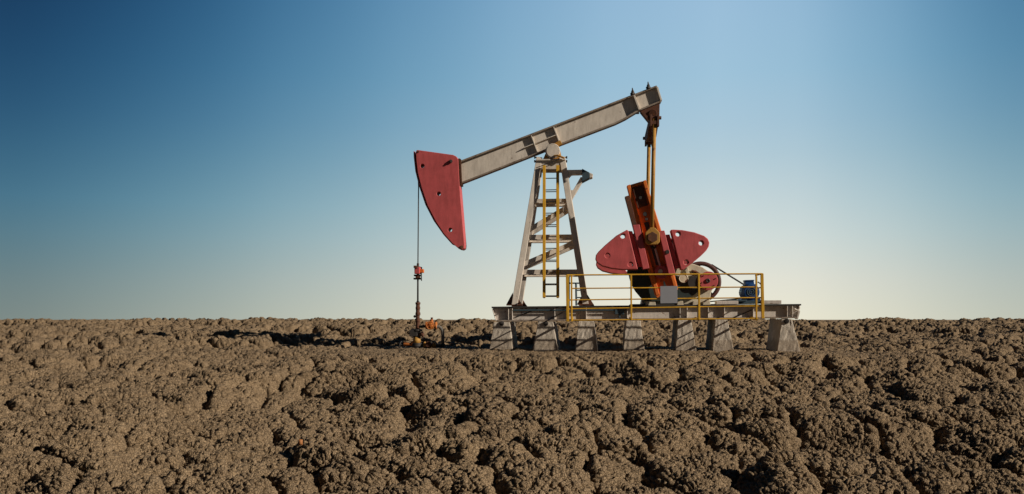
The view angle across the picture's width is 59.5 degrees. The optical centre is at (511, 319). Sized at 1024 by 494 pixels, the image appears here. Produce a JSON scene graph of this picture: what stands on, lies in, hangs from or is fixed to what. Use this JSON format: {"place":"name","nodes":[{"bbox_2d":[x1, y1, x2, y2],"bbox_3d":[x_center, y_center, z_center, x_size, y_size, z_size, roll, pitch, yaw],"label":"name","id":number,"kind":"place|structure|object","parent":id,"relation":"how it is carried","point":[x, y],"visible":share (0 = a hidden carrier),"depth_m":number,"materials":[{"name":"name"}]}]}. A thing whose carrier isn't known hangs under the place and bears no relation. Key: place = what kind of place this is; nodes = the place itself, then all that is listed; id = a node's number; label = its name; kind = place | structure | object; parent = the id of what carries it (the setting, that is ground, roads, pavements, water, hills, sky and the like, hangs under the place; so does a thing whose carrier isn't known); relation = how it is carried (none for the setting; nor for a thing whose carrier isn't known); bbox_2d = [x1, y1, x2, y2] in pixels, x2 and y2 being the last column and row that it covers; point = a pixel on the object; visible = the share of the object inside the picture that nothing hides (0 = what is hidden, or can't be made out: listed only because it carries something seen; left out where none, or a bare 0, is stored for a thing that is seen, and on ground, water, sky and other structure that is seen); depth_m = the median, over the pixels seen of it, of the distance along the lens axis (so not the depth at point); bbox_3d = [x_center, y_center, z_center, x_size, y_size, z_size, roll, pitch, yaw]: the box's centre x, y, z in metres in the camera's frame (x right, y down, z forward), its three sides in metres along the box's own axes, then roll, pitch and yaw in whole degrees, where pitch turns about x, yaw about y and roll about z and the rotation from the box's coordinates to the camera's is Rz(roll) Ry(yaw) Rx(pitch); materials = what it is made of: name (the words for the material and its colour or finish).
{"place":"outdoors","nodes":[
{"label":"outdoors","id":0,"kind":"place"},
{"bbox_2d":[0,317,1023,493],"bbox_3d":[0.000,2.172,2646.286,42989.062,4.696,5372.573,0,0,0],"label":"ground","id":1,"kind":"structure","parent":0,"point":[879,405],"depth_m":15.71,"materials":[{"name":"soil"}]},
{"bbox_2d":[399,301,443,348],"bbox_3d":[-2.696,0.209,26.823,1.352,1.539,0.355,0,0,6],"label":"wellhead","id":2,"kind":"object","parent":1,"relation":"on","point":[417,333],"visible":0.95,"depth_m":26.77,"materials":[{"name":"metal"}]},
{"bbox_2d":[489,322,517,349],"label":"concrete pier","id":3,"kind":"structure","parent":1,"relation":"on","point":[504,337],"depth_m":25.75,"materials":[{"name":"grey concrete"}]},
{"bbox_2d":[414,82,800,325],"bbox_3d":[2.751,-3.373,26.134,11.418,7.108,3.385,0,0,6],"label":"pumpjack","id":4,"kind":"object","parent":3,"relation":"on","point":[669,279],"visible":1,"depth_m":25.76,"materials":[{"name":"white paint"}]},
{"bbox_2d":[413,155,423,300],"bbox_3d":[-2.784,-2.670,26.860,0.318,4.573,0.800,0,0,6],"label":"polished rod hanger","id":5,"kind":"object","parent":4,"relation":"hanging from","point":[418,269],"visible":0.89,"depth_m":26.67,"materials":[{"name":"metal"}]},
{"bbox_2d":[533,322,559,351],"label":"concrete pier","id":6,"kind":"structure","parent":1,"relation":"on","point":[546,338],"depth_m":25.62,"materials":[{"name":"grey concrete"}]},
{"bbox_2d":[575,321,597,351],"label":"concrete pier","id":7,"kind":"structure","parent":1,"relation":"on","point":[586,341],"depth_m":25.50,"materials":[{"name":"grey concrete"}]},
{"bbox_2d":[622,321,643,350],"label":"concrete pier","id":8,"kind":"structure","parent":1,"relation":"on","point":[632,337],"depth_m":25.36,"materials":[{"name":"grey concrete"}]},
{"bbox_2d":[671,320,695,350],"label":"concrete pier","id":9,"kind":"structure","parent":1,"relation":"on","point":[682,336],"depth_m":25.23,"materials":[{"name":"grey concrete"}]},
{"bbox_2d":[705,320,733,351],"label":"concrete pier","id":10,"kind":"structure","parent":1,"relation":"on","point":[718,339],"depth_m":25.13,"materials":[{"name":"grey concrete"}]},
{"bbox_2d":[766,319,799,351],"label":"concrete pier","id":11,"kind":"structure","parent":1,"relation":"on","point":[782,335],"depth_m":24.96,"materials":[{"name":"grey concrete"}]},
{"bbox_2d":[0,0,1023,319],"label":"sky","id":12,"kind":"structure","parent":0,"point":[191,159],"materials":[{"name":"blue"}]}
]}

